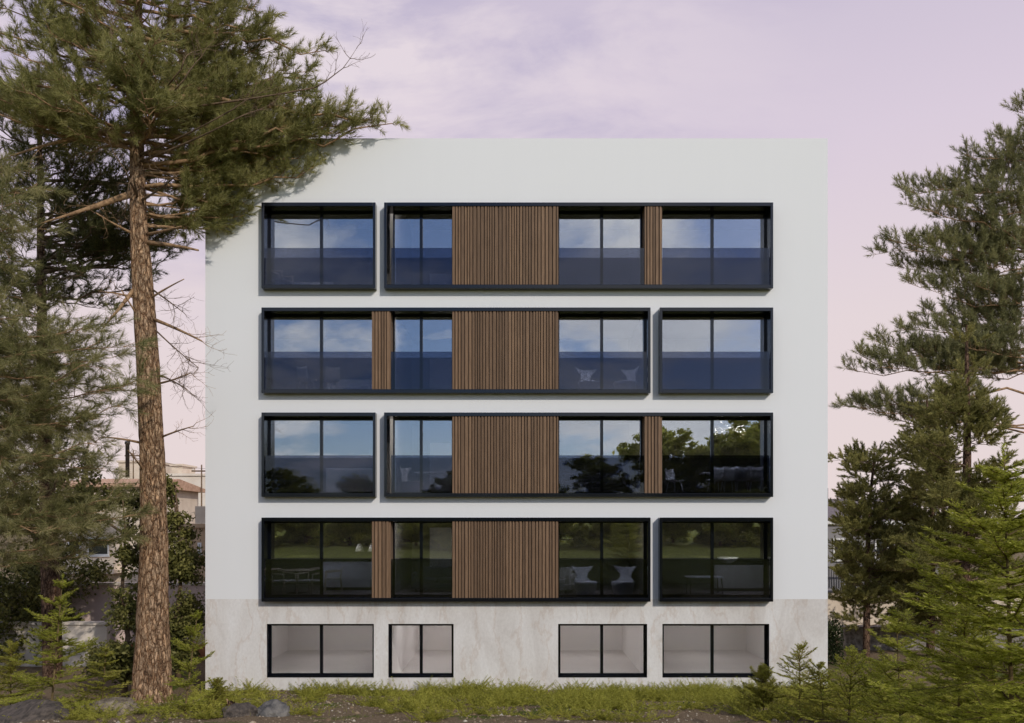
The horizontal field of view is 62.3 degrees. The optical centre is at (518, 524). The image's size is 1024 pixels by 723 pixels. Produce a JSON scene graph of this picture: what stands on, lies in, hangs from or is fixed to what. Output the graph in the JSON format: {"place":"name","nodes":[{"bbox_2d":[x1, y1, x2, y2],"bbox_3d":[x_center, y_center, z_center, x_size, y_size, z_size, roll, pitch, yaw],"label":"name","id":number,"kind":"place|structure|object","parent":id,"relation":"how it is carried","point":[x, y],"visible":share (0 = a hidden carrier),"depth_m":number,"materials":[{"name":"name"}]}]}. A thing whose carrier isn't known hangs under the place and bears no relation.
{"place":"outdoors","nodes":[
{"label":"outdoors","id":0,"kind":"place"},
{"bbox_2d":[20,689,938,722],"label":"gravel","id":1,"kind":"structure","parent":0,"point":[477,718],"depth_m":17.61,"materials":[{"name":"grey gravel"}]},
{"bbox_2d":[0,528,1023,722],"bbox_3d":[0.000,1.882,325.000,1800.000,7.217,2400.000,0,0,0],"label":"ground","id":2,"kind":"structure","parent":0,"point":[61,690],"depth_m":18.87,"materials":[{"name":"green plant"}]},
{"bbox_2d":[0,639,52,706],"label":"fir sapling","id":3,"kind":"object","parent":2,"relation":"on","point":[10,666],"visible":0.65,"depth_m":18.95,"materials":[{"name":"green plant"}]},
{"bbox_2d":[0,699,72,722],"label":"rock mound","id":4,"kind":"object","parent":2,"relation":"on","point":[29,710],"visible":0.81,"depth_m":16.55,"materials":[{"name":"grey stone"}]},
{"bbox_2d":[0,621,110,665],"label":"garden wall","id":5,"kind":"structure","parent":2,"relation":"on","point":[82,631],"depth_m":29.20,"materials":[{"name":"grey concrete"}]},
{"bbox_2d":[0,573,111,712],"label":"fir sapling","id":6,"kind":"object","parent":2,"relation":"on","point":[33,679],"visible":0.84,"depth_m":18.29,"materials":[{"name":"green plant"}]},
{"bbox_2d":[0,461,119,665],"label":"broadleaf tree","id":7,"kind":"object","parent":2,"relation":"on","point":[29,600],"visible":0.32,"depth_m":29.76,"materials":[{"name":"green plant"}]},
{"bbox_2d":[0,147,167,578],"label":"pine tree","id":8,"kind":"object","parent":2,"relation":"on","point":[16,423],"visible":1,"depth_m":21.50,"materials":[{"name":"green plant"}]},
{"bbox_2d":[0,75,197,679],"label":"pine tree","id":9,"kind":"object","parent":2,"relation":"on","point":[92,244],"visible":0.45,"depth_m":26.21,"materials":[{"name":"green plant"}]},
{"bbox_2d":[65,644,135,703],"bbox_3d":[-9.151,3.361,18.401,1.372,1.587,1.540,0,0,0],"label":"fir sapling","id":10,"kind":"object","parent":2,"relation":"on","point":[110,675],"visible":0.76,"depth_m":18.39,"materials":[{"name":"green plant"}]},
{"bbox_2d":[1,582,204,656],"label":"garden wall","id":11,"kind":"structure","parent":2,"relation":"on","point":[94,606],"depth_m":31.40,"materials":[{"name":"grey stone"}]},
{"bbox_2d":[76,697,139,716],"bbox_3d":[-8.724,4.015,18.027,1.472,0.716,0.925,0,0,-17],"label":"boulder","id":12,"kind":"object","parent":2,"relation":"on","point":[120,700],"visible":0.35,"depth_m":17.79,"materials":[{"name":"grey stone"}]},
{"bbox_2d":[62,480,178,696],"bbox_3d":[-12.088,1.944,25.483,2.998,6.682,4.351,0,0,-43],"label":"broadleaf tree","id":13,"kind":"object","parent":2,"relation":"on","point":[125,605],"visible":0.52,"depth_m":24.85,"materials":[{"name":"green plant"}]},
{"bbox_2d":[60,479,204,581],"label":"tiled house","id":14,"kind":"structure","parent":2,"relation":"on","point":[187,496],"depth_m":52.00,"materials":[{"name":"white paint"}]},
{"bbox_2d":[88,537,109,556],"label":"window","id":15,"kind":"structure","parent":14,"relation":"in","point":[101,551],"depth_m":51.93,"materials":[{"name":"white paint"}]},
{"bbox_2d":[125,441,129,477],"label":"chimney pipe","id":16,"kind":"object","parent":14,"relation":"on","point":[127,460],"visible":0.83,"depth_m":56.41,"materials":[{"name":"metal"}]},
{"bbox_2d":[116,460,171,478],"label":"hillside house","id":17,"kind":"structure","parent":2,"relation":"on","point":[121,463],"depth_m":90.00,"materials":[{"name":"beige paint"}]},
{"bbox_2d":[134,611,214,713],"bbox_3d":[-7.104,2.933,17.969,1.310,2.295,1.638,0,0,21],"label":"fir sapling","id":18,"kind":"object","parent":2,"relation":"on","point":[194,633],"visible":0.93,"depth_m":17.95,"materials":[{"name":"green plant"}]},
{"bbox_2d":[170,464,196,472],"bbox_3d":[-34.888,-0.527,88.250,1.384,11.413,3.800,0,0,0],"label":"hillside house","id":19,"kind":"structure","parent":2,"relation":"on","point":[181,469],"depth_m":86.50,"materials":[{"name":"beige paint"}]},
{"bbox_2d":[166,473,204,682],"bbox_3d":[-10.596,1.659,26.308,1.983,6.731,2.023,0,0,45],"label":"broadleaf tree","id":20,"kind":"object","parent":2,"relation":"on","point":[184,563],"visible":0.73,"depth_m":26.28,"materials":[{"name":"green plant"}]},
{"bbox_2d":[166,473,204,505],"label":"hillside house","id":21,"kind":"structure","parent":2,"relation":"on","point":[193,478],"depth_m":80.00,"materials":[{"name":"beige paint"}]},
{"bbox_2d":[181,506,204,581],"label":"tan house","id":22,"kind":"structure","parent":2,"relation":"on","point":[200,515],"depth_m":46.98,"materials":[{"name":"white paint"}]},
{"bbox_2d":[197,543,201,552],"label":"window","id":23,"kind":"structure","parent":22,"relation":"in","point":[198,544],"depth_m":46.94,"materials":[{"name":"white paint"}]},
{"bbox_2d":[191,465,204,505],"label":"utility pole","id":24,"kind":"object","parent":2,"relation":"on","point":[201,470],"visible":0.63,"depth_m":59.95,"materials":[{"name":"white paint"}]},
{"bbox_2d":[0,0,410,703],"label":"pine tree","id":25,"kind":"object","parent":2,"relation":"on","point":[176,74],"visible":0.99,"depth_m":23.37,"materials":[{"name":"green plant"}]},
{"bbox_2d":[195,677,239,708],"bbox_3d":[-6.919,3.931,19.542,1.086,0.925,0.985,0,0,0],"label":"shrub","id":26,"kind":"object","parent":2,"relation":"on","point":[217,684],"visible":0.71,"depth_m":19.48,"materials":[{"name":"green plant"}]},
{"bbox_2d":[226,699,234,705],"bbox_3d":[-6.239,3.974,18.399,0.305,0.414,0.336,0,0,0],"label":"tree stump","id":27,"kind":"object","parent":2,"relation":"on","point":[229,702],"visible":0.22,"depth_m":18.36,"materials":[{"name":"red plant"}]},
{"bbox_2d":[222,702,257,717],"bbox_3d":[-5.650,3.880,17.304,0.794,0.475,0.691,0,0,-29],"label":"boulder","id":28,"kind":"object","parent":2,"relation":"on","point":[239,709],"visible":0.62,"depth_m":17.12,"materials":[{"name":"grey stone"}]},
{"bbox_2d":[256,699,289,716],"bbox_3d":[-5.173,3.950,17.613,0.830,0.630,0.723,0,0,0],"label":"boulder","id":29,"kind":"object","parent":2,"relation":"on","point":[274,708],"visible":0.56,"depth_m":17.47,"materials":[{"name":"grey stone"}]},
{"bbox_2d":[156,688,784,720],"bbox_3d":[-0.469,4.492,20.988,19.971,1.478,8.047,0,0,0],"label":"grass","id":30,"kind":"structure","parent":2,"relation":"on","point":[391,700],"depth_m":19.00,"materials":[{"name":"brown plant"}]},
{"bbox_2d":[2,676,1017,722],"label":"ground cover","id":31,"kind":"object","parent":2,"relation":"on","point":[573,697],"visible":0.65,"depth_m":19.68,"materials":[{"name":"green plant"}]},
{"bbox_2d":[205,138,827,690],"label":"apartment building","id":32,"kind":"structure","parent":2,"relation":"on","point":[489,394],"depth_m":25.00,"materials":[{"name":"white paint"}]},
{"bbox_2d":[267,624,373,677],"bbox_3d":[-5.850,3.717,25.175,3.161,1.587,0.290,0,0,0],"label":"basement window","id":33,"kind":"structure","parent":32,"relation":"in","point":[269,626],"depth_m":25.18,"materials":[{"name":"black metal"}]},
{"bbox_2d":[355,523,363,551],"bbox_3d":[-5.256,0.129,28.000,0.300,1.490,0.300,0,0,0],"label":"pendant lamp","id":34,"kind":"object","parent":32,"relation":"hanging from","point":[359,547],"visible":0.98,"depth_m":27.93,"materials":[{"name":"metal"}]},
{"bbox_2d":[388,624,453,677],"bbox_3d":[-2.878,3.717,25.175,1.925,1.587,0.290,0,0,0],"label":"basement window","id":35,"kind":"structure","parent":32,"relation":"in","point":[394,675],"depth_m":25.20,"materials":[{"name":"black metal"}]},
{"bbox_2d":[430,528,451,558],"bbox_3d":[-2.750,1.120,30.574,0.900,2.048,0.048,0,0,0],"label":"room door","id":36,"kind":"structure","parent":32,"relation":"in","point":[440,538],"depth_m":30.55,"materials":[{"name":"paint"}]},
{"bbox_2d":[430,443,451,454],"bbox_3d":[-2.750,-1.942,30.574,0.900,2.048,0.048,0,0,0],"label":"room door","id":37,"kind":"structure","parent":32,"relation":"in","point":[435,448],"depth_m":30.55,"materials":[{"name":"paint"}]},
{"bbox_2d":[435,626,451,649],"bbox_3d":[-2.750,3.814,32.674,0.900,2.048,0.048,0,0,0],"label":"room door","id":38,"kind":"structure","parent":32,"relation":"in","point":[443,634],"depth_m":32.65,"materials":[{"name":"paint"}]},
{"bbox_2d":[558,624,646,677],"bbox_3d":[2.488,3.717,25.175,2.626,1.587,0.290,0,0,0],"label":"basement window","id":39,"kind":"structure","parent":32,"relation":"in","point":[560,675],"depth_m":25.20,"materials":[{"name":"black metal"}]},
{"bbox_2d":[662,624,768,677],"bbox_3d":[5.831,3.717,25.175,3.153,1.587,0.290,0,0,0],"label":"basement window","id":40,"kind":"structure","parent":32,"relation":"in","point":[766,626],"depth_m":25.20,"materials":[{"name":"black metal"}]},
{"bbox_2d":[714,420,745,441],"bbox_3d":[6.676,-3.155,26.751,0.993,1.000,1.041,0,0,-17],"label":"chandelier","id":41,"kind":"object","parent":32,"relation":"hanging from","point":[733,429],"visible":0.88,"depth_m":26.72,"materials":[{"name":"metal"}]},
{"bbox_2d":[732,662,789,714],"bbox_3d":[5.281,3.558,18.241,1.350,1.177,1.270,0,0,0],"label":"fir sapling","id":42,"kind":"object","parent":2,"relation":"on","point":[764,673],"visible":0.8,"depth_m":18.20,"materials":[{"name":"green plant"}]},
{"bbox_2d":[753,640,846,717],"bbox_3d":[5.816,3.191,17.433,1.899,1.621,1.817,0,0,28],"label":"fir sapling","id":43,"kind":"object","parent":2,"relation":"on","point":[797,655],"visible":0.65,"depth_m":17.45,"materials":[{"name":"green plant"}]},
{"bbox_2d":[775,659,872,722],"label":"fir sapling","id":44,"kind":"object","parent":2,"relation":"on","point":[812,671],"visible":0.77,"depth_m":16.40,"materials":[{"name":"green plant"}]},
{"bbox_2d":[828,615,844,664],"bbox_3d":[10.349,4.023,29.854,1.987,1.920,1.193,0,0,0],"label":"hedge","id":45,"kind":"object","parent":2,"relation":"on","point":[833,640],"visible":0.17,"depth_m":29.48,"materials":[{"name":"green plant"}]},
{"bbox_2d":[775,644,907,722],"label":"fir sapling","id":46,"kind":"object","parent":2,"relation":"on","point":[852,660],"visible":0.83,"depth_m":15.55,"materials":[{"name":"green plant"}]},
{"bbox_2d":[828,436,926,662],"bbox_3d":[12.515,0.886,29.970,4.300,8.148,3.736,0,0,0],"label":"pine tree","id":47,"kind":"object","parent":2,"relation":"on","point":[876,589],"visible":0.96,"depth_m":29.53,"materials":[{"name":"green plant"}]},
{"bbox_2d":[836,654,920,722],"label":"fir sapling","id":48,"kind":"object","parent":2,"relation":"on","point":[876,692],"visible":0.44,"depth_m":15.19,"materials":[{"name":"green plant"}]},
{"bbox_2d":[828,499,938,589],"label":"building","id":49,"kind":"structure","parent":2,"relation":"on","point":[834,580],"depth_m":46.00,"materials":[{"name":"white paint"}]},
{"bbox_2d":[833,538,843,560],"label":"window","id":50,"kind":"structure","parent":49,"relation":"in","point":[833,538],"depth_m":45.94,"materials":[{"name":"white paint"}]},
{"bbox_2d":[875,542,882,560],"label":"window","id":51,"kind":"structure","parent":49,"relation":"in","point":[877,548],"depth_m":45.93,"materials":[{"name":"white paint"}]},
{"bbox_2d":[838,617,955,722],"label":"fir sapling","id":52,"kind":"object","parent":2,"relation":"on","point":[892,642],"visible":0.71,"depth_m":13.05,"materials":[{"name":"green plant"}]},
{"bbox_2d":[876,399,962,656],"bbox_3d":[15.287,0.101,31.451,5.446,9.718,4.322,0,0,0],"label":"pine tree","id":53,"kind":"object","parent":2,"relation":"on","point":[910,453],"visible":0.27,"depth_m":30.85,"materials":[{"name":"green plant"}]},
{"bbox_2d":[828,590,1023,636],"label":"boundary wall","id":54,"kind":"structure","parent":2,"relation":"on","point":[835,606],"depth_m":37.00,"materials":[{"name":"white concrete"}]},
{"bbox_2d":[829,88,1023,433],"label":"pine tree","id":55,"kind":"object","parent":2,"relation":"on","point":[994,246],"visible":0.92,"depth_m":33.57,"materials":[{"name":"green plant"}]},
{"bbox_2d":[839,625,1023,649],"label":"rubble wall","id":56,"kind":"structure","parent":2,"relation":"on","point":[852,637],"depth_m":33.00,"materials":[{"name":"stone"}]},
{"bbox_2d":[865,586,1023,722],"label":"fir sapling","id":57,"kind":"object","parent":2,"relation":"on","point":[957,629],"visible":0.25,"depth_m":11.52,"materials":[{"name":"green plant"}]},
{"bbox_2d":[867,442,1023,722],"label":"fir sapling","id":58,"kind":"object","parent":2,"relation":"on","point":[989,657],"visible":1,"depth_m":9.16,"materials":[{"name":"green plant"}]},
{"bbox_2d":[883,321,1023,656],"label":"pine tree","id":59,"kind":"object","parent":2,"relation":"on","point":[940,490],"visible":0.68,"depth_m":27.32,"materials":[{"name":"green plant"}]},
{"bbox_2d":[0,0,1023,523],"label":"sky","id":60,"kind":"structure","parent":0,"point":[890,85],"materials":[{"name":"purple"}]},
{"bbox_2d":[717,557,737,558],"bbox_3d":[6.800,1.144,27.500,0.680,0.200,0.680,0,0,0],"label":"fruit bowl","id":61,"kind":"object","parent":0,"point":[727,557],"visible":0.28,"depth_m":27.22,"materials":[{"name":"white ceramic"}]}
]}

